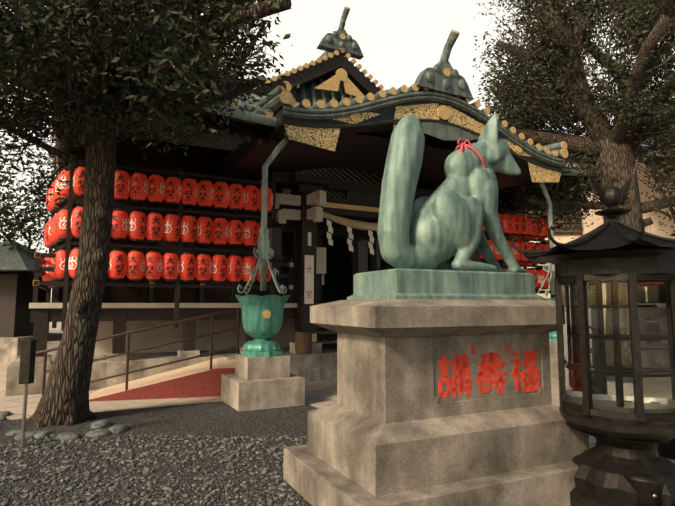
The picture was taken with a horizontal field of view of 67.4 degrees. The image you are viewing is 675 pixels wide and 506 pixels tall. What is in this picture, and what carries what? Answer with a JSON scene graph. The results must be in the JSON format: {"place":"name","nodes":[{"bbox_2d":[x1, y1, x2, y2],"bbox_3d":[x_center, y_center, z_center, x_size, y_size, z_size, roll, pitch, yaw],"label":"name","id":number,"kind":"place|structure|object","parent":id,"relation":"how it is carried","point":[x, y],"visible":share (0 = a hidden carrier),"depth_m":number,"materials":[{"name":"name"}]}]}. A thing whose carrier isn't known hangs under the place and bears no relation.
{"place":"outdoors","nodes":[
{"label":"outdoors","id":0,"kind":"place"},
{"bbox_2d":[0,134,57,276],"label":"tree","id":1,"kind":"object","parent":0,"point":[27,229],"depth_m":13.70,"materials":[{"name":"green plant"}]},
{"bbox_2d":[0,322,674,463],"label":"ground","id":2,"kind":"structure","parent":0,"point":[319,394],"depth_m":7.51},
{"bbox_2d":[0,239,61,362],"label":"small building","id":3,"kind":"structure","parent":2,"relation":"on","point":[16,299],"depth_m":12.96,"materials":[{"name":"wood"}]},
{"bbox_2d":[36,308,238,401],"bbox_3d":[-2.941,1.624,8.722,3.520,1.369,2.100,1,-6,-13],"label":"ramp railing","id":4,"kind":"object","parent":2,"relation":"on","point":[202,379],"visible":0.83,"depth_m":7.78,"materials":[{"name":"brown metal"}]},
{"bbox_2d":[0,0,299,427],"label":"tree","id":5,"kind":"object","parent":2,"relation":"on","point":[64,399],"depth_m":5.90,"materials":[{"name":"green plant"}]},
{"bbox_2d":[0,0,283,162],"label":"foliage","id":6,"kind":"object","parent":5,"relation":"attached to","point":[28,83],"depth_m":5.12,"materials":[{"name":"green plant"}]},
{"bbox_2d":[0,401,318,505],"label":"gravel bed","id":7,"kind":"object","parent":2,"relation":"on","point":[219,419],"depth_m":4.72,"materials":[{"name":"grey gravel"}]},
{"bbox_2d":[19,340,37,446],"bbox_3d":[-3.148,1.412,5.112,0.120,1.055,0.110,0,-6,2],"label":"sensor post","id":8,"kind":"object","parent":7,"relation":"on","point":[27,363],"visible":1,"depth_m":5.10,"materials":[{"name":"black metal"}]},
{"bbox_2d":[0,411,128,440],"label":"stones","id":9,"kind":"object","parent":7,"relation":"on","point":[113,429],"visible":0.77,"depth_m":5.49,"materials":[{"name":"grey stone"}]},
{"bbox_2d":[221,228,304,411],"bbox_3d":[-1.102,0.907,7.468,0.950,2.540,0.950,3,-7,-27],"label":"rainwater basin","id":10,"kind":"object","parent":7,"relation":"on","point":[262,377],"visible":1,"depth_m":7.17,"materials":[{"name":"green metal"}]},
{"bbox_2d":[283,299,589,505],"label":"statue pedestal","id":11,"kind":"object","parent":7,"relation":"on","point":[391,427],"visible":0.96,"depth_m":3.52,"materials":[{"name":"beige stone"}]},
{"bbox_2d":[347,268,542,299],"bbox_3d":[0.871,0.275,4.147,1.588,0.220,1.304,0,-6,2],"label":"statue base","id":12,"kind":"object","parent":11,"relation":"on","point":[400,283],"visible":0.9,"depth_m":3.82,"materials":[{"name":"green metal"}]},
{"bbox_2d":[377,112,525,272],"bbox_3d":[0.976,-0.522,4.294,1.310,1.412,0.811,0,-6,2],"label":"fox statue","id":13,"kind":"object","parent":12,"relation":"on","point":[454,212],"visible":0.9,"depth_m":4.02,"materials":[{"name":"green metal"}]},
{"bbox_2d":[455,138,485,167],"bbox_3d":[1.144,-0.805,4.388,0.264,0.329,0.294,0,-6,2],"label":"ribbon","id":14,"kind":"object","parent":13,"relation":"on","point":[461,145],"visible":0.46,"depth_m":4.28,"materials":[{"name":"red fabric"}]},
{"bbox_2d":[438,344,539,398],"bbox_3d":[1.150,0.875,3.790,0.869,0.376,0.447,0,-6,2],"label":"carved inscription","id":15,"kind":"object","parent":11,"relation":"attached to","point":[490,364],"visible":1,"depth_m":3.77,"materials":[{"name":"red paint"}]},
{"bbox_2d":[5,98,598,395],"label":"shrine building","id":16,"kind":"structure","parent":2,"relation":"on","point":[303,206],"depth_m":10.34,"materials":[{"name":"brown wood"}]},
{"bbox_2d":[46,155,554,330],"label":"lantern rack frames","id":17,"kind":"structure","parent":16,"relation":"attached to","point":[178,248],"depth_m":9.10,"materials":[{"name":"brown wood"}]},
{"bbox_2d":[44,258,48,280],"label":"paper lantern","id":18,"kind":"object","parent":17,"relation":"hanging from","point":[45,277],"visible":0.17,"depth_m":9.47,"materials":[{"name":"red paper"}]},
{"bbox_2d":[43,220,53,248],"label":"paper lantern","id":19,"kind":"object","parent":17,"relation":"hanging from","point":[47,244],"visible":0.17,"depth_m":9.80,"materials":[{"name":"red paper"}]},
{"bbox_2d":[46,221,53,245],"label":"paper lantern","id":20,"kind":"object","parent":17,"relation":"hanging from","point":[48,241],"visible":0.08,"depth_m":9.54,"materials":[{"name":"red paper"}]},
{"bbox_2d":[46,250,54,280],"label":"paper lantern","id":21,"kind":"object","parent":17,"relation":"hanging from","point":[47,275],"visible":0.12,"depth_m":9.21,"materials":[{"name":"red paper"}]},
{"bbox_2d":[46,189,55,212],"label":"paper lantern","id":22,"kind":"object","parent":17,"relation":"hanging from","point":[48,208],"visible":0.25,"depth_m":9.87,"materials":[{"name":"red paper"}]},
{"bbox_2d":[48,185,56,210],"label":"paper lantern","id":23,"kind":"object","parent":17,"relation":"hanging from","point":[52,208],"visible":0.12,"depth_m":9.62,"materials":[{"name":"red paper"}]},
{"bbox_2d":[48,216,61,244],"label":"paper lantern","id":24,"kind":"object","parent":17,"relation":"hanging from","point":[50,239],"visible":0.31,"depth_m":9.29,"materials":[{"name":"red paper"}]},
{"bbox_2d":[48,252,62,280],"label":"paper lantern","id":25,"kind":"object","parent":17,"relation":"hanging from","point":[49,273],"visible":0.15,"depth_m":8.96,"materials":[{"name":"red paper"}]},
{"bbox_2d":[51,248,59,279],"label":"paper lantern","id":26,"kind":"object","parent":17,"relation":"hanging from","point":[52,273],"visible":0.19,"depth_m":8.70,"materials":[{"name":"red paper"}]},
{"bbox_2d":[50,182,63,208],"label":"paper lantern","id":27,"kind":"object","parent":17,"relation":"hanging from","point":[53,202],"visible":0.25,"depth_m":9.36,"materials":[{"name":"red paper"}]},
{"bbox_2d":[50,213,64,243],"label":"paper lantern","id":28,"kind":"object","parent":17,"relation":"hanging from","point":[52,235],"visible":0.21,"depth_m":9.04,"materials":[{"name":"red paper"}]},
{"bbox_2d":[53,211,65,241],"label":"paper lantern","id":29,"kind":"object","parent":17,"relation":"hanging from","point":[57,238],"visible":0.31,"depth_m":8.78,"materials":[{"name":"red paper"}]},
{"bbox_2d":[53,179,65,205],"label":"paper lantern","id":30,"kind":"object","parent":17,"relation":"hanging from","point":[54,197],"visible":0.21,"depth_m":9.10,"materials":[{"name":"red paper"}]},
{"bbox_2d":[55,175,66,203],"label":"paper lantern","id":31,"kind":"object","parent":17,"relation":"hanging from","point":[61,200],"visible":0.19,"depth_m":8.85,"materials":[{"name":"red paper"}]},
{"bbox_2d":[53,247,70,279],"bbox_3d":[-4.627,0.158,8.570,0.317,0.585,0.318,-6,-8,44],"label":"paper lantern","id":32,"kind":"object","parent":17,"relation":"hanging from","point":[59,263],"visible":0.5,"depth_m":8.43,"materials":[{"name":"red paper"}]},
{"bbox_2d":[56,206,73,239],"bbox_3d":[-4.627,-0.529,8.640,0.318,0.592,0.317,3,-7,-28],"label":"paper lantern","id":33,"kind":"object","parent":17,"relation":"hanging from","point":[61,224],"visible":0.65,"depth_m":8.50,"materials":[{"name":"red paper"}]},
{"bbox_2d":[58,165,76,199],"bbox_3d":[-4.627,-1.216,8.711,0.318,0.600,0.317,0,-6,3],"label":"paper lantern","id":34,"kind":"object","parent":17,"relation":"hanging from","point":[65,176],"visible":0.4,"depth_m":8.57,"materials":[{"name":"red paper"}]},
{"bbox_2d":[68,244,78,278],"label":"paper lantern","id":35,"kind":"object","parent":17,"relation":"hanging from","point":[73,258],"visible":0.44,"depth_m":8.24,"materials":[{"name":"red paper"}]},
{"bbox_2d":[70,205,82,238],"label":"paper lantern","id":36,"kind":"object","parent":17,"relation":"hanging from","point":[76,219],"visible":0.48,"depth_m":8.31,"materials":[{"name":"red paper"}]},
{"bbox_2d":[73,166,84,197],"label":"paper lantern","id":37,"kind":"object","parent":17,"relation":"hanging from","point":[79,185],"visible":0.52,"depth_m":8.38,"materials":[{"name":"red paper"}]},
{"bbox_2d":[108,247,126,279],"bbox_3d":[-3.762,0.166,8.650,0.317,0.583,0.318,5,-7,-38],"label":"paper lantern","id":38,"kind":"object","parent":17,"relation":"hanging from","point":[117,268],"visible":0.85,"depth_m":8.53,"materials":[{"name":"red paper"}]},
{"bbox_2d":[111,208,128,240],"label":"paper lantern","id":39,"kind":"object","parent":17,"relation":"hanging from","point":[120,224],"visible":0.88,"depth_m":8.60,"materials":[{"name":"red paper"}]},
{"bbox_2d":[114,168,129,201],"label":"paper lantern","id":40,"kind":"object","parent":17,"relation":"hanging from","point":[122,186],"visible":0.73,"depth_m":8.68,"materials":[{"name":"red paper"}]},
{"bbox_2d":[126,247,144,280],"bbox_3d":[-3.503,0.178,8.784,0.318,0.605,0.318,0,-6,-3],"label":"paper lantern","id":41,"kind":"object","parent":17,"relation":"hanging from","point":[135,270],"visible":0.85,"depth_m":8.67,"materials":[{"name":"red paper"}]},
{"bbox_2d":[128,207,146,241],"bbox_3d":[-3.503,-0.509,8.854,0.318,0.616,0.317,-3,-6,24],"label":"paper lantern","id":42,"kind":"object","parent":17,"relation":"hanging from","point":[137,226],"visible":0.94,"depth_m":8.73,"materials":[{"name":"red paper"}]},
{"bbox_2d":[130,170,147,202],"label":"paper lantern","id":43,"kind":"object","parent":17,"relation":"hanging from","point":[138,187],"visible":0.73,"depth_m":8.81,"materials":[{"name":"red paper"}]},
{"bbox_2d":[144,248,162,280],"bbox_3d":[-3.244,0.192,8.917,0.317,0.602,0.318,0,-6,4],"label":"paper lantern","id":44,"kind":"object","parent":17,"relation":"hanging from","point":[153,265],"visible":0.83,"depth_m":8.80,"materials":[{"name":"red paper"}]},
{"bbox_2d":[146,211,163,242],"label":"paper lantern","id":45,"kind":"object","parent":17,"relation":"hanging from","point":[154,227],"visible":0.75,"depth_m":8.87,"materials":[{"name":"red paper"}]},
{"bbox_2d":[147,171,164,203],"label":"paper lantern","id":46,"kind":"object","parent":17,"relation":"hanging from","point":[156,189],"visible":0.9,"depth_m":8.94,"materials":[{"name":"red paper"}]},
{"bbox_2d":[162,250,179,280],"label":"paper lantern","id":47,"kind":"object","parent":17,"relation":"hanging from","point":[170,267],"visible":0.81,"depth_m":8.93,"materials":[{"name":"red paper"}]},
{"bbox_2d":[163,210,180,243],"bbox_3d":[-2.984,-0.481,9.121,0.318,0.610,0.317,-2,-6,22],"label":"paper lantern","id":48,"kind":"object","parent":17,"relation":"hanging from","point":[172,228],"visible":0.96,"depth_m":9.00,"materials":[{"name":"red paper"}]},
{"bbox_2d":[164,174,181,205],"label":"paper lantern","id":49,"kind":"object","parent":17,"relation":"hanging from","point":[173,189],"visible":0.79,"depth_m":9.07,"materials":[{"name":"red paper"}]},
{"bbox_2d":[179,251,195,281],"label":"paper lantern","id":50,"kind":"object","parent":17,"relation":"hanging from","point":[187,269],"visible":0.88,"depth_m":9.06,"materials":[{"name":"red paper"}]},
{"bbox_2d":[180,214,196,243],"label":"paper lantern","id":51,"kind":"object","parent":17,"relation":"hanging from","point":[188,232],"visible":0.92,"depth_m":9.13,"materials":[{"name":"red paper"}]},
{"bbox_2d":[182,177,197,206],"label":"paper lantern","id":52,"kind":"object","parent":17,"relation":"hanging from","point":[189,191],"visible":0.88,"depth_m":9.20,"materials":[{"name":"red paper"}]},
{"bbox_2d":[195,251,211,281],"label":"paper lantern","id":53,"kind":"object","parent":17,"relation":"hanging from","point":[203,273],"visible":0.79,"depth_m":9.20,"materials":[{"name":"red paper"}]},
{"bbox_2d":[196,215,212,244],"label":"paper lantern","id":54,"kind":"object","parent":17,"relation":"hanging from","point":[204,230],"visible":0.92,"depth_m":9.26,"materials":[{"name":"red paper"}]},
{"bbox_2d":[197,177,213,208],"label":"paper lantern","id":55,"kind":"object","parent":17,"relation":"hanging from","point":[205,194],"visible":0.9,"depth_m":9.34,"materials":[{"name":"red paper"}]},
{"bbox_2d":[211,254,227,282],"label":"paper lantern","id":56,"kind":"object","parent":17,"relation":"hanging from","point":[219,268],"visible":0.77,"depth_m":9.33,"materials":[{"name":"red paper"}]},
{"bbox_2d":[212,214,228,245],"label":"paper lantern","id":57,"kind":"object","parent":17,"relation":"hanging from","point":[220,232],"visible":0.9,"depth_m":9.40,"materials":[{"name":"red paper"}]},
{"bbox_2d":[213,179,228,209],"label":"paper lantern","id":58,"kind":"object","parent":17,"relation":"hanging from","point":[221,196],"visible":0.85,"depth_m":9.47,"materials":[{"name":"red paper"}]},
{"bbox_2d":[227,253,242,282],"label":"paper lantern","id":59,"kind":"object","parent":17,"relation":"hanging from","point":[235,269],"visible":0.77,"depth_m":9.46,"materials":[{"name":"red paper"}]},
{"bbox_2d":[228,181,243,210],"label":"paper lantern","id":60,"kind":"object","parent":17,"relation":"hanging from","point":[236,196],"visible":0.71,"depth_m":9.60,"materials":[{"name":"red paper"}]},
{"bbox_2d":[228,218,243,245],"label":"paper lantern","id":61,"kind":"object","parent":17,"relation":"hanging from","point":[235,232],"visible":0.83,"depth_m":9.53,"materials":[{"name":"red paper"}]},
{"bbox_2d":[242,252,257,282],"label":"paper lantern","id":62,"kind":"object","parent":17,"relation":"hanging from","point":[249,261],"visible":0.6,"depth_m":9.59,"materials":[{"name":"red paper"}]},
{"bbox_2d":[243,219,257,247],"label":"paper lantern","id":63,"kind":"object","parent":17,"relation":"hanging from","point":[250,237],"visible":0.92,"depth_m":9.66,"materials":[{"name":"red paper"}]},
{"bbox_2d":[243,183,258,212],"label":"paper lantern","id":64,"kind":"object","parent":17,"relation":"hanging from","point":[251,198],"visible":0.96,"depth_m":9.74,"materials":[{"name":"red paper"}]},
{"bbox_2d":[258,221,268,237],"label":"paper lantern","id":65,"kind":"object","parent":17,"relation":"hanging from","point":[259,225],"visible":0.06,"depth_m":9.81,"materials":[{"name":"red paper"}]},
{"bbox_2d":[257,260,271,282],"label":"paper lantern","id":66,"kind":"object","parent":17,"relation":"hanging from","point":[268,278],"visible":0.33,"depth_m":9.73,"materials":[{"name":"red paper"}]},
{"bbox_2d":[258,184,272,213],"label":"paper lantern","id":67,"kind":"object","parent":17,"relation":"hanging from","point":[270,201],"visible":0.44,"depth_m":9.89,"materials":[{"name":"red paper"}]},
{"bbox_2d":[487,239,495,254],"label":"paper lantern","id":68,"kind":"object","parent":17,"relation":"hanging from","point":[491,244],"visible":0.33,"depth_m":12.47,"materials":[{"name":"red paper"}]},
{"bbox_2d":[495,247,502,260],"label":"paper lantern","id":69,"kind":"object","parent":17,"relation":"hanging from","point":[498,256],"visible":0.23,"depth_m":12.59,"materials":[{"name":"red paper"}]},
{"bbox_2d":[498,212,502,229],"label":"paper lantern","id":70,"kind":"object","parent":17,"relation":"hanging from","point":[500,218],"visible":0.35,"depth_m":12.68,"materials":[{"name":"red paper"}]},
{"bbox_2d":[502,212,511,234],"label":"paper lantern","id":71,"kind":"object","parent":17,"relation":"hanging from","point":[507,224],"visible":0.73,"depth_m":12.80,"materials":[{"name":"red paper"}]},
{"bbox_2d":[509,213,519,234],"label":"paper lantern","id":72,"kind":"object","parent":17,"relation":"hanging from","point":[515,229],"visible":0.6,"depth_m":12.93,"materials":[{"name":"red paper"}]},
{"bbox_2d":[512,241,520,260],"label":"paper lantern","id":73,"kind":"object","parent":17,"relation":"hanging from","point":[517,254],"visible":0.42,"depth_m":12.86,"materials":[{"name":"red paper"}]},
{"bbox_2d":[518,214,527,235],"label":"paper lantern","id":74,"kind":"object","parent":17,"relation":"hanging from","point":[523,231],"visible":0.69,"depth_m":13.06,"materials":[{"name":"red paper"}]},
{"bbox_2d":[519,241,528,261],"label":"paper lantern","id":75,"kind":"object","parent":17,"relation":"hanging from","point":[524,246],"visible":0.5,"depth_m":13.01,"materials":[{"name":"red paper"}]},
{"bbox_2d":[526,216,535,235],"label":"paper lantern","id":76,"kind":"object","parent":17,"relation":"hanging from","point":[531,230],"visible":0.54,"depth_m":13.20,"materials":[{"name":"red paper"}]},
{"bbox_2d":[527,240,536,261],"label":"paper lantern","id":77,"kind":"object","parent":17,"relation":"hanging from","point":[531,245],"visible":0.25,"depth_m":13.16,"materials":[{"name":"red paper"}]},
{"bbox_2d":[528,267,537,287],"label":"paper lantern","id":78,"kind":"object","parent":17,"relation":"hanging from","point":[533,271],"visible":0.38,"depth_m":13.07,"materials":[{"name":"red paper"}]},
{"bbox_2d":[534,216,543,237],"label":"paper lantern","id":79,"kind":"object","parent":17,"relation":"hanging from","point":[539,232],"visible":0.46,"depth_m":13.33,"materials":[{"name":"red paper"}]},
{"bbox_2d":[535,243,543,262],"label":"paper lantern","id":80,"kind":"object","parent":17,"relation":"hanging from","point":[541,247],"visible":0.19,"depth_m":13.28,"materials":[{"name":"red paper"}]},
{"bbox_2d":[536,267,545,288],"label":"paper lantern","id":81,"kind":"object","parent":17,"relation":"hanging from","point":[541,274],"visible":0.58,"depth_m":13.20,"materials":[{"name":"red paper"}]},
{"bbox_2d":[542,218,548,237],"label":"paper lantern","id":82,"kind":"object","parent":17,"relation":"hanging from","point":[545,233],"visible":0.27,"depth_m":13.46,"materials":[{"name":"red paper"}]},
{"bbox_2d":[543,242,548,262],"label":"paper lantern","id":83,"kind":"object","parent":17,"relation":"hanging from","point":[546,245],"visible":0.1,"depth_m":13.44,"materials":[{"name":"red paper"}]},
{"bbox_2d":[543,269,550,288],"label":"paper lantern","id":84,"kind":"object","parent":17,"relation":"hanging from","point":[547,282],"visible":0.19,"depth_m":13.33,"materials":[{"name":"red paper"}]},
{"bbox_2d":[22,0,657,240],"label":"hall roof","id":85,"kind":"structure","parent":16,"relation":"on","point":[330,73],"depth_m":12.51,"materials":[{"name":"metal"}]},
{"bbox_2d":[152,94,588,294],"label":"hall gutter downpipes","id":86,"kind":"object","parent":16,"relation":"attached to","point":[254,117],"visible":0.38,"depth_m":7.64,"materials":[{"name":"green metal"}]},
{"bbox_2d":[267,171,480,354],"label":"porch dressings","id":87,"kind":"structure","parent":16,"relation":"on","point":[303,343],"depth_m":10.23,"materials":[{"name":"wood"}]},
{"bbox_2d":[221,30,567,190],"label":"roof","id":88,"kind":"structure","parent":16,"relation":"attached to","point":[436,98],"depth_m":8.93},
{"bbox_2d":[536,263,558,379],"bbox_3d":[4.422,1.198,10.312,0.950,2.540,0.950,3,-7,-27],"label":"rain basin","id":89,"kind":"object","parent":2,"relation":"on","point":[553,350],"visible":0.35,"depth_m":9.99,"materials":[{"name":"green metal"}]},
{"bbox_2d":[472,0,674,239],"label":"tree","id":90,"kind":"object","parent":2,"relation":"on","point":[614,151],"depth_m":10.78,"materials":[{"name":"brown plant"}]},
{"bbox_2d":[511,155,674,505],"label":"lantern","id":91,"kind":"object","parent":2,"relation":"on","point":[614,281],"visible":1,"depth_m":3.44,"materials":[{"name":"brown metal"}]},
{"bbox_2d":[657,190,674,459],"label":"lantern","id":92,"kind":"object","parent":2,"relation":"on","point":[666,450],"visible":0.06,"depth_m":4.71,"materials":[{"name":"brown metal"}]},
{"bbox_2d":[0,0,674,297],"label":"sky","id":93,"kind":"structure","parent":0,"point":[397,40],"materials":[{"name":"white"}]},
{"bbox_2d":[517,125,674,298],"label":"building","id":94,"kind":"structure","parent":0,"point":[565,236],"depth_m":20.90,"materials":[{"name":"brown paint"}]},
{"bbox_2d":[622,473,664,505],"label":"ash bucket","id":95,"kind":"object","parent":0,"point":[648,488],"visible":0.6,"depth_m":3.25,"materials":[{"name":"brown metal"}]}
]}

